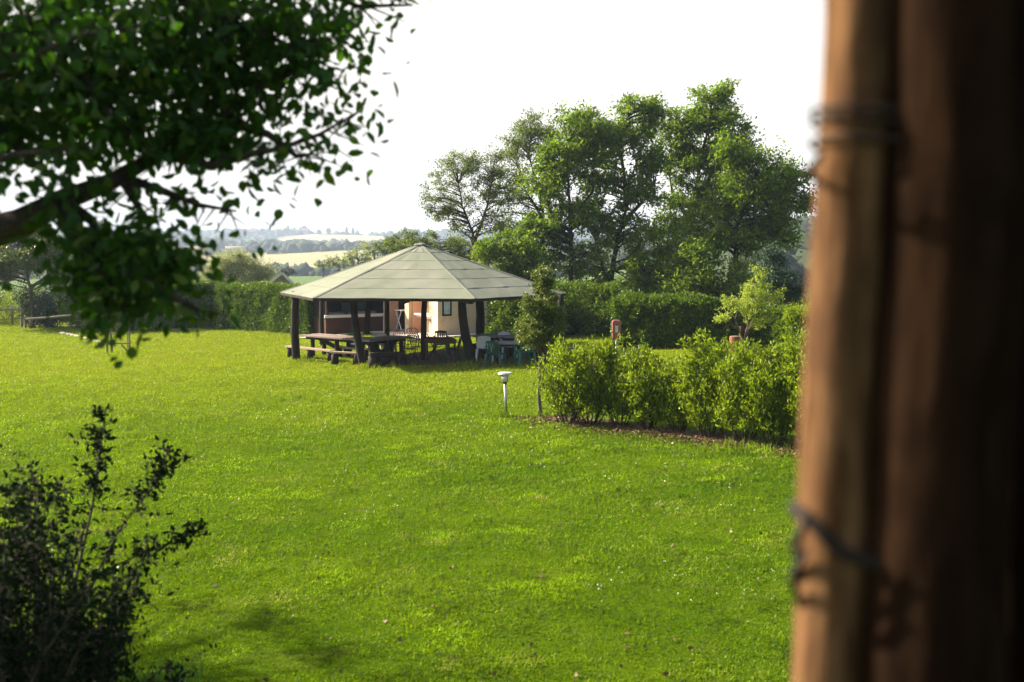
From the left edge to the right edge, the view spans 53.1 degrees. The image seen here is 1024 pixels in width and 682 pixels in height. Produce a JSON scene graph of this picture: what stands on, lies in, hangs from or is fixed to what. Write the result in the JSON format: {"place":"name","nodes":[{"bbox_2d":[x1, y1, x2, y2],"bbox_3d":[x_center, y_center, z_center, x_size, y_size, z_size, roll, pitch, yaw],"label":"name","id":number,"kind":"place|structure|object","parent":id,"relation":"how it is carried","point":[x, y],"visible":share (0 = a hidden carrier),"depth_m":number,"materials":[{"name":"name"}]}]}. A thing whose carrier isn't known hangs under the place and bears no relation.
{"place":"outdoors","nodes":[
{"label":"outdoors","id":0,"kind":"place"},
{"bbox_2d":[300,329,485,338],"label":"paving","id":1,"kind":"structure","parent":0,"point":[400,332],"depth_m":45.62,"materials":[{"name":"beige stone"}]},
{"bbox_2d":[395,309,404,330],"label":"folding table","id":2,"kind":"object","parent":1,"relation":"on","point":[401,310],"visible":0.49,"depth_m":47.24,"materials":[{"name":"white plastic"}]},
{"bbox_2d":[0,299,806,681],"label":"lawn","id":3,"kind":"structure","parent":0,"point":[760,619],"depth_m":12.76,"materials":[{"name":"green plant"}]},
{"bbox_2d":[0,289,9,304],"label":"garden shrub","id":4,"kind":"object","parent":3,"relation":"on","point":[1,296],"visible":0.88,"depth_m":58.45,"materials":[{"name":"green plant"}]},
{"bbox_2d":[0,305,23,326],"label":"rail fence","id":5,"kind":"object","parent":3,"relation":"on","point":[21,320],"visible":0.76,"depth_m":54.76,"materials":[{"name":"wood"}]},
{"bbox_2d":[0,287,43,319],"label":"garden shrub","id":6,"kind":"object","parent":3,"relation":"on","point":[5,305],"visible":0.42,"depth_m":60.68,"materials":[{"name":"green plant"}]},
{"bbox_2d":[0,222,77,328],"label":"fruit tree","id":7,"kind":"object","parent":3,"relation":"on","point":[21,258],"visible":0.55,"depth_m":53.34,"materials":[{"name":"green plant"}]},
{"bbox_2d":[9,277,68,327],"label":"garden shrub","id":8,"kind":"object","parent":3,"relation":"on","point":[44,300],"visible":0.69,"depth_m":54.18,"materials":[{"name":"green plant"}]},
{"bbox_2d":[24,314,71,329],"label":"rail fence","id":9,"kind":"object","parent":3,"relation":"on","point":[57,316],"visible":0.77,"depth_m":50.42,"materials":[{"name":"wood"}]},
{"bbox_2d":[52,282,95,327],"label":"garden shrub","id":10,"kind":"object","parent":3,"relation":"on","point":[68,312],"visible":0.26,"depth_m":53.88,"materials":[{"name":"green plant"}]},
{"bbox_2d":[60,332,99,341],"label":"stone edging","id":11,"kind":"object","parent":3,"relation":"on","point":[77,335],"visible":0.48,"depth_m":48.88,"materials":[{"name":"white stone"}]},
{"bbox_2d":[74,298,117,331],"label":"garden shrub","id":12,"kind":"object","parent":3,"relation":"on","point":[97,329],"visible":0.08,"depth_m":51.46,"materials":[{"name":"green plant"}]},
{"bbox_2d":[0,403,216,681],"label":"wild bush","id":13,"kind":"object","parent":3,"relation":"on","point":[54,648],"visible":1,"depth_m":5.53,"materials":[{"name":"green plant"}]},
{"bbox_2d":[106,329,130,352],"bbox_3d":[-15.269,-0.025,40.161,0.970,1.072,0.965,0,5,0],"label":"stick frame","id":14,"kind":"object","parent":3,"relation":"on","point":[127,343],"visible":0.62,"depth_m":39.73,"materials":[{"name":"wood"}]},
{"bbox_2d":[36,647,216,681],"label":"tall grass","id":15,"kind":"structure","parent":3,"relation":"on","point":[159,673],"depth_m":8.49,"materials":[{"name":"green plant"}]},
{"bbox_2d":[102,300,152,330],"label":"garden shrub","id":16,"kind":"object","parent":3,"relation":"on","point":[131,327],"visible":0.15,"depth_m":51.93,"materials":[{"name":"green plant"}]},
{"bbox_2d":[139,300,184,329],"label":"garden shrub","id":17,"kind":"object","parent":3,"relation":"on","point":[157,320],"visible":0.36,"depth_m":51.77,"materials":[{"name":"green plant"}]},
{"bbox_2d":[169,279,221,328],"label":"clipped hedge","id":18,"kind":"object","parent":3,"relation":"on","point":[205,299],"visible":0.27,"depth_m":53.31,"materials":[{"name":"green plant"}]},
{"bbox_2d":[0,0,431,368],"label":"pear tree","id":19,"kind":"object","parent":3,"relation":"on","point":[128,269],"visible":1,"depth_m":3.74,"materials":[{"name":"green plant"}]},
{"bbox_2d":[194,248,281,283],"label":"willow tree","id":20,"kind":"object","parent":3,"relation":"on","point":[249,269],"visible":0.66,"depth_m":76.95,"materials":[{"name":"green plant"}]},
{"bbox_2d":[214,279,314,334],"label":"clipped hedge","id":21,"kind":"object","parent":3,"relation":"on","point":[266,304],"visible":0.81,"depth_m":50.55,"materials":[{"name":"green plant"}]},
{"bbox_2d":[269,272,293,283],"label":"garden shed","id":22,"kind":"structure","parent":3,"relation":"on","point":[281,276],"depth_m":69.86,"materials":[{"name":"grey wood"}]},
{"bbox_2d":[284,345,335,360],"bbox_3d":[-7.156,0.464,36.261,2.727,0.448,0.260,5,7,43],"label":"log bench","id":23,"kind":"object","parent":3,"relation":"on","point":[309,351],"visible":0.6,"depth_m":36.16,"materials":[{"name":"brown wood"}]},
{"bbox_2d":[299,333,374,356],"bbox_3d":[-6.027,0.239,36.467,3.690,0.804,0.940,4,6,39],"label":"picnic table","id":24,"kind":"object","parent":3,"relation":"on","point":[325,339],"visible":0.42,"depth_m":36.63,"materials":[{"name":"brown wood"}]},
{"bbox_2d":[330,351,357,364],"bbox_3d":[-5.496,0.605,33.922,1.135,0.491,0.292,2,5,22],"label":"log bench","id":25,"kind":"object","parent":3,"relation":"on","point":[335,357],"visible":0.62,"depth_m":33.96,"materials":[{"name":"brown wood"}]},
{"bbox_2d":[339,346,355,356],"bbox_3d":[-5.712,0.431,36.111,1.228,0.436,0.200,4,6,37],"label":"log bench","id":26,"kind":"object","parent":3,"relation":"on","point":[342,347],"visible":0.32,"depth_m":36.20,"materials":[{"name":"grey wood"}]},
{"bbox_2d":[364,348,369,360],"bbox_3d":[-4.891,0.472,35.024,0.338,0.454,0.300,-3,6,-28],"label":"log bench","id":27,"kind":"object","parent":3,"relation":"on","point":[366,353],"visible":0.42,"depth_m":34.92,"materials":[{"name":"brown wood"}]},
{"bbox_2d":[367,332,383,351],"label":"garden chair","id":28,"kind":"object","parent":3,"relation":"on","point":[374,334],"visible":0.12,"depth_m":36.41,"materials":[{"name":"white plastic"}]},
{"bbox_2d":[352,335,410,356],"bbox_3d":[-4.460,0.284,35.110,0.842,0.824,2.009,4,6,37],"label":"picnic table","id":29,"kind":"object","parent":3,"relation":"on","point":[389,341],"visible":0.59,"depth_m":34.94,"materials":[{"name":"grey wood"}]},
{"bbox_2d":[368,351,406,367],"bbox_3d":[-3.990,0.617,32.769,1.279,0.520,0.404,-1,5,-13],"label":"log bench","id":30,"kind":"object","parent":3,"relation":"on","point":[376,358],"visible":0.81,"depth_m":32.60,"materials":[{"name":"brown wood"}]},
{"bbox_2d":[3,362,788,601],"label":"clover flowers","id":31,"kind":"object","parent":3,"relation":"on","point":[477,455],"visible":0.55,"depth_m":17.74,"materials":[{"name":"white plant"}]},
{"bbox_2d":[0,389,798,681],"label":"leaf litter","id":32,"kind":"object","parent":3,"relation":"on","point":[544,418],"visible":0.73,"depth_m":18.44,"materials":[{"name":"brown plant"}]},
{"bbox_2d":[313,271,503,335],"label":"service building","id":33,"kind":"structure","parent":3,"relation":"on","point":[337,317],"depth_m":46.95,"materials":[{"name":"beige paint"}]},
{"bbox_2d":[414,306,431,321],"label":"wash basin","id":34,"kind":"object","parent":33,"relation":"attached to","point":[417,314],"visible":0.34,"depth_m":45.95,"materials":[{"name":"white ceramic"}]},
{"bbox_2d":[442,302,451,315],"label":"window","id":35,"kind":"structure","parent":33,"relation":"attached to","point":[446,308],"depth_m":44.25,"materials":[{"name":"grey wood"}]},
{"bbox_2d":[406,328,420,352],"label":"folding chair","id":36,"kind":"object","parent":3,"relation":"on","point":[413,340],"visible":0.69,"depth_m":37.40,"materials":[{"name":"black metal"}]},
{"bbox_2d":[280,243,565,364],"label":"pavilion","id":37,"kind":"structure","parent":3,"relation":"on","point":[423,273],"depth_m":33.35,"materials":[{"name":"wood"}]},
{"bbox_2d":[378,224,479,259],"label":"tree","id":38,"kind":"object","parent":3,"relation":"on","point":[453,248],"visible":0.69,"depth_m":57.42,"materials":[{"name":"green plant"}]},
{"bbox_2d":[99,352,798,455],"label":"grass tufts","id":39,"kind":"object","parent":3,"relation":"on","point":[363,365],"visible":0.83,"depth_m":21.60,"materials":[{"name":"green plant"}]},
{"bbox_2d":[415,142,522,251],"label":"locust tree","id":40,"kind":"object","parent":3,"relation":"on","point":[489,194],"visible":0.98,"depth_m":49.26,"materials":[{"name":"green plant"}]},
{"bbox_2d":[483,341,506,367],"bbox_3d":[-0.522,0.400,31.374,0.585,0.859,0.608,2,5,20],"label":"garden chair","id":41,"kind":"object","parent":3,"relation":"on","point":[490,346],"visible":0.98,"depth_m":31.21,"materials":[{"name":"teal plastic"}]},
{"bbox_2d":[472,333,534,357],"bbox_3d":[-0.109,0.207,34.323,2.306,0.817,0.891,2,5,20],"label":"picnic table","id":42,"kind":"object","parent":3,"relation":"on","point":[497,337],"visible":0.4,"depth_m":34.16,"materials":[{"name":"grey wood"}]},
{"bbox_2d":[498,372,511,414],"bbox_3d":[-0.150,1.183,21.777,0.310,1.056,0.310,0,5,0],"label":"solar lamp","id":43,"kind":"object","parent":3,"relation":"on","point":[504,376],"visible":0.97,"depth_m":21.71,"materials":[{"name":"metal"}]},
{"bbox_2d":[466,223,564,281],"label":"tree","id":44,"kind":"object","parent":3,"relation":"on","point":[528,257],"visible":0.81,"depth_m":45.18,"materials":[{"name":"green plant"}]},
{"bbox_2d":[513,344,535,366],"bbox_3d":[0.406,0.325,31.526,0.585,0.859,0.608,-2,5,-20],"label":"garden chair","id":45,"kind":"object","parent":3,"relation":"on","point":[521,350],"visible":0.6,"depth_m":31.44,"materials":[{"name":"green plastic"}]},
{"bbox_2d":[484,285,567,335],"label":"clipped hedge","id":46,"kind":"object","parent":3,"relation":"on","point":[506,315],"visible":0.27,"depth_m":42.36,"materials":[{"name":"green plant"}]},
{"bbox_2d":[491,105,577,239],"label":"locust tree","id":47,"kind":"object","parent":3,"relation":"on","point":[531,132],"visible":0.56,"depth_m":50.07,"materials":[{"name":"green plant"}]},
{"bbox_2d":[526,343,545,361],"bbox_3d":[0.767,0.245,32.455,0.585,0.859,0.608,1,5,10],"label":"garden chair","id":48,"kind":"object","parent":3,"relation":"on","point":[527,358],"visible":0.06,"depth_m":32.60,"materials":[{"name":"green plastic"}]},
{"bbox_2d":[509,262,569,414],"bbox_3d":[0.557,-0.002,21.636,1.346,3.400,1.205,0,5,0],"label":"holm tree","id":49,"kind":"object","parent":3,"relation":"on","point":[536,329],"visible":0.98,"depth_m":21.39,"materials":[{"name":"green plant"}]},
{"bbox_2d":[486,100,630,281],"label":"locust tree","id":50,"kind":"object","parent":3,"relation":"on","point":[585,146],"visible":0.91,"depth_m":45.93,"materials":[{"name":"green plant"}]},
{"bbox_2d":[553,275,635,336],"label":"clipped hedge","id":51,"kind":"object","parent":3,"relation":"on","point":[587,304],"visible":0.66,"depth_m":41.27,"materials":[{"name":"green plant"}]},
{"bbox_2d":[612,320,620,352],"bbox_3d":[2.707,0.313,26.619,0.230,1.728,0.187,0,5,0],"label":"extinguisher box","id":52,"kind":"object","parent":3,"relation":"on","point":[616,327],"visible":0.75,"depth_m":26.48,"materials":[{"name":"red metal"}]},
{"bbox_2d":[560,91,677,289],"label":"locust tree","id":53,"kind":"object","parent":3,"relation":"on","point":[652,111],"visible":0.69,"depth_m":47.02,"materials":[{"name":"green plant"}]},
{"bbox_2d":[614,215,717,294],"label":"tree","id":54,"kind":"object","parent":3,"relation":"on","point":[644,278],"visible":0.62,"depth_m":45.37,"materials":[{"name":"green plant"}]},
{"bbox_2d":[605,289,728,348],"bbox_3d":[5.431,-0.742,35.914,4.332,2.203,2.326,1,5,14],"label":"clipped hedge","id":55,"kind":"object","parent":3,"relation":"on","point":[659,321],"visible":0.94,"depth_m":35.28,"materials":[{"name":"green plant"}]},
{"bbox_2d":[536,415,798,449],"bbox_3d":[3.117,1.697,19.053,7.019,0.185,0.808,5,7,44],"label":"soil strip","id":56,"kind":"object","parent":3,"relation":"on","point":[699,434],"visible":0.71,"depth_m":19.07,"materials":[{"name":"brown soil"}]},
{"bbox_2d":[527,333,594,423],"bbox_3d":[1.097,0.755,20.445,1.490,1.876,1.124,1,5,17],"label":"laurel shrub","id":57,"kind":"object","parent":56,"relation":"on","point":[552,391],"visible":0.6,"depth_m":20.32,"materials":[{"name":"green plant"}]},
{"bbox_2d":[546,334,621,424],"bbox_3d":[1.503,0.798,20.208,1.653,1.836,1.587,0,5,0],"label":"laurel shrub","id":58,"kind":"object","parent":56,"relation":"on","point":[591,350],"visible":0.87,"depth_m":19.95,"materials":[{"name":"green plant"}]},
{"bbox_2d":[587,329,652,426],"bbox_3d":[2.152,0.745,19.932,1.286,1.959,1.446,-3,6,-31],"label":"laurel shrub","id":59,"kind":"object","parent":56,"relation":"on","point":[621,410],"visible":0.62,"depth_m":19.81,"materials":[{"name":"green plant"}]},
{"bbox_2d":[613,346,676,429],"bbox_3d":[2.531,0.903,19.503,1.231,1.661,1.298,0,5,0],"label":"laurel shrub","id":60,"kind":"object","parent":56,"relation":"on","point":[642,407],"visible":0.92,"depth_m":19.25,"materials":[{"name":"green plant"}]},
{"bbox_2d":[649,351,702,431],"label":"laurel shrub","id":61,"kind":"object","parent":56,"relation":"on","point":[675,414],"visible":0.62,"depth_m":18.96,"materials":[{"name":"green plant"}]},
{"bbox_2d":[673,326,753,436],"bbox_3d":[3.609,0.737,18.481,1.389,2.138,1.143,0,5,0],"label":"laurel shrub","id":62,"kind":"object","parent":56,"relation":"on","point":[694,400],"visible":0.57,"depth_m":18.37,"materials":[{"name":"green plant"}]},
{"bbox_2d":[703,334,783,440],"bbox_3d":[4.160,0.843,17.928,1.560,1.954,1.451,0,5,0],"label":"laurel shrub","id":63,"kind":"object","parent":56,"relation":"on","point":[727,412],"visible":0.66,"depth_m":17.74,"materials":[{"name":"green plant"}]},
{"bbox_2d":[735,336,802,445],"bbox_3d":[4.537,0.866,17.560,1.438,1.942,1.324,0,5,0],"label":"laurel shrub","id":64,"kind":"object","parent":56,"relation":"on","point":[767,420],"visible":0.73,"depth_m":17.32,"materials":[{"name":"green plant"}]},
{"bbox_2d":[769,319,805,442],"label":"laurel shrub","id":65,"kind":"object","parent":56,"relation":"on","point":[795,405],"visible":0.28,"depth_m":17.04,"materials":[{"name":"green plant"}]},
{"bbox_2d":[644,77,765,292],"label":"locust tree","id":66,"kind":"object","parent":3,"relation":"on","point":[700,117],"visible":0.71,"depth_m":48.86,"materials":[{"name":"green plant"}]},
{"bbox_2d":[653,229,756,302],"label":"tree","id":67,"kind":"object","parent":3,"relation":"on","point":[702,281],"visible":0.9,"depth_m":43.30,"materials":[{"name":"green plant"}]},
{"bbox_2d":[729,336,739,355],"bbox_3d":[6.332,0.323,29.133,0.333,0.928,0.333,0,5,0],"label":"flower pot","id":68,"kind":"object","parent":3,"relation":"on","point":[733,338],"visible":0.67,"depth_m":28.98,"materials":[{"name":"ceramic"}]},
{"bbox_2d":[739,326,742,352],"bbox_3d":[6.618,0.181,29.624,0.117,1.217,0.119,0,5,0],"label":"garden stake","id":69,"kind":"object","parent":3,"relation":"on","point":[741,328],"visible":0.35,"depth_m":29.53,"materials":[{"name":"brown wood"}]},
{"bbox_2d":[673,123,814,319],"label":"locust tree","id":70,"kind":"object","parent":3,"relation":"on","point":[770,190],"visible":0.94,"depth_m":44.10,"materials":[{"name":"green plant"}]},
{"bbox_2d":[743,330,748,351],"bbox_3d":[6.766,0.235,29.630,0.178,1.103,0.174,0,5,0],"label":"garden stake","id":71,"kind":"object","parent":3,"relation":"on","point":[746,337],"visible":0.09,"depth_m":29.53,"materials":[{"name":"brown wood"}]},
{"bbox_2d":[712,262,786,348],"bbox_3d":[6.594,-0.727,28.603,2.061,3.002,1.445,0,5,0],"label":"young tree","id":72,"kind":"object","parent":3,"relation":"on","point":[758,293],"visible":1,"depth_m":28.42,"materials":[{"name":"green plant"}]},
{"bbox_2d":[726,299,806,347],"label":"clipped hedge","id":73,"kind":"object","parent":3,"relation":"on","point":[766,334],"visible":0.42,"depth_m":34.79,"materials":[{"name":"green plant"}]},
{"bbox_2d":[749,239,807,307],"bbox_3d":[9.879,-1.885,37.903,2.556,3.906,2.533,0,5,0],"label":"conifer tree","id":74,"kind":"object","parent":3,"relation":"on","point":[780,280],"visible":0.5,"depth_m":37.63,"materials":[{"name":"green plant"}]},
{"bbox_2d":[780,301,806,364],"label":"clipped hedge","id":75,"kind":"object","parent":3,"relation":"on","point":[795,312],"visible":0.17,"depth_m":27.08,"materials":[{"name":"green plant"}]},
{"bbox_2d":[788,0,1023,681],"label":"log pole","id":76,"kind":"object","parent":3,"relation":"on","point":[906,511],"visible":1,"depth_m":1.04,"materials":[{"name":"wood"}]},
{"bbox_2d":[1,234,806,309],"bbox_3d":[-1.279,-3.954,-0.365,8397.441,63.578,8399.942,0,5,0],"label":"hills","id":77,"kind":"structure","parent":0,"point":[309,258],"depth_m":691.49,"materials":[{"name":"plant"}]},
{"bbox_2d":[249,229,256,234],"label":"farm house","id":78,"kind":"structure","parent":77,"relation":"on","point":[253,231],"depth_m":1687.06,"materials":[{"name":"ceramic"}]},
{"bbox_2d":[259,227,264,235],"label":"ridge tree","id":79,"kind":"object","parent":77,"relation":"on","point":[262,231],"visible":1,"depth_m":1679.36,"materials":[{"name":"white plant"}]},
{"bbox_2d":[280,266,296,276],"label":"distant tree","id":80,"kind":"object","parent":77,"relation":"on","point":[288,271],"visible":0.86,"depth_m":198.93,"materials":[{"name":"green plant"}]},
{"bbox_2d":[301,228,307,233],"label":"farm house","id":81,"kind":"structure","parent":77,"relation":"on","point":[304,230],"depth_m":1687.15,"materials":[{"name":"ceramic"}]},
{"bbox_2d":[313,259,328,276],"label":"distant tree","id":82,"kind":"object","parent":77,"relation":"on","point":[318,263],"visible":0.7,"depth_m":228.40,"materials":[{"name":"green plant"}]},
{"bbox_2d":[323,254,356,271],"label":"distant tree","id":83,"kind":"object","parent":77,"relation":"on","point":[334,261],"visible":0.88,"depth_m":188.63,"materials":[{"name":"green plant"}]},
{"bbox_2d":[342,249,373,264],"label":"distant tree","id":84,"kind":"object","parent":77,"relation":"on","point":[350,256],"visible":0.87,"depth_m":168.63,"materials":[{"name":"green plant"}]},
{"bbox_2d":[352,240,388,259],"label":"distant tree","id":85,"kind":"object","parent":77,"relation":"on","point":[366,247],"visible":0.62,"depth_m":158.57,"materials":[{"name":"green plant"}]},
{"bbox_2d":[372,232,399,255],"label":"distant tree","id":86,"kind":"object","parent":77,"relation":"on","point":[378,249],"visible":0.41,"depth_m":128.62,"materials":[{"name":"green plant"}]},
{"bbox_2d":[9,213,812,286],"bbox_3d":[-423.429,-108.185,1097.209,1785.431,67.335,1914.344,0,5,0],"label":"woodland","id":87,"kind":"object","parent":77,"relation":"on","point":[798,261],"visible":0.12,"depth_m":734.38,"materials":[{"name":"green plant"}]},
{"bbox_2d":[0,0,824,234],"label":"sky","id":88,"kind":"structure","parent":0,"point":[475,65],"materials":[{"name":"white"}]},
{"bbox_2d":[390,346,618,365],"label":"dirt floor","id":89,"kind":"structure","parent":0,"point":[433,360],"depth_m":34.22,"materials":[{"name":"brown soil"}]},
{"bbox_2d":[377,333,396,351],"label":"garden chair","id":90,"kind":"object","parent":89,"relation":"on","point":[383,344],"visible":0.41,"depth_m":36.02,"materials":[{"name":"white plastic"}]},
{"bbox_2d":[393,331,405,354],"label":"folding chair","id":91,"kind":"object","parent":89,"relation":"on","point":[398,342],"visible":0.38,"depth_m":36.21,"materials":[{"name":"black metal"}]},
{"bbox_2d":[402,335,417,360],"bbox_3d":[-3.381,0.244,33.745,0.424,0.919,0.483,-2,5,-25],"label":"folding chair","id":92,"kind":"object","parent":89,"relation":"on","point":[415,348],"visible":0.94,"depth_m":33.63,"materials":[{"name":"black metal"}]},
{"bbox_2d":[409,333,421,360],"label":"folding chair","id":93,"kind":"object","parent":89,"relation":"on","point":[416,346],"visible":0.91,"depth_m":34.01,"materials":[{"name":"black metal"}]},
{"bbox_2d":[427,334,440,360],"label":"folding chair","id":94,"kind":"object","parent":89,"relation":"on","point":[433,350],"visible":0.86,"depth_m":33.71,"materials":[{"name":"black metal"}]},
{"bbox_2d":[424,337,455,361],"bbox_3d":[-2.380,0.283,33.989,1.149,0.751,1.524,0,5,0],"label":"folding table","id":95,"kind":"object","parent":89,"relation":"on","point":[443,340],"visible":0.93,"depth_m":33.58,"materials":[{"name":"brown wood"}]},
{"bbox_2d":[432,330,450,355],"bbox_3d":[-2.456,0.082,35.639,0.585,0.859,0.608,-1,5,-10],"label":"garden chair","id":96,"kind":"object","parent":89,"relation":"on","point":[443,333],"visible":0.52,"depth_m":35.80,"materials":[{"name":"brown plastic"}]},
{"bbox_2d":[444,336,461,362],"bbox_3d":[-1.910,0.261,33.366,0.608,0.859,0.585,-1,5,-8],"label":"garden chair","id":97,"kind":"object","parent":89,"relation":"on","point":[446,348],"visible":0.84,"depth_m":33.15,"materials":[{"name":"brown plastic"}]},
{"bbox_2d":[475,336,493,360],"bbox_3d":[-0.890,0.249,33.010,0.585,0.876,0.612,0,5,2],"label":"garden chair","id":98,"kind":"object","parent":89,"relation":"on","point":[481,342],"visible":0.69,"depth_m":32.78,"materials":[{"name":"white plastic"}]},
{"bbox_2d":[496,331,517,358],"bbox_3d":[-0.183,0.139,34.243,0.585,0.876,0.612,-2,5,-20],"label":"garden chair","id":99,"kind":"object","parent":89,"relation":"on","point":[503,333],"visible":0.3,"depth_m":34.39,"materials":[{"name":"white plastic"}]},
{"bbox_2d":[497,341,538,363],"bbox_3d":[0.194,0.384,32.258,1.423,0.735,0.693,1,5,9],"label":"table","id":100,"kind":"object","parent":89,"relation":"on","point":[507,343],"visible":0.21,"depth_m":32.00,"materials":[{"name":"grey plastic"}]}
]}

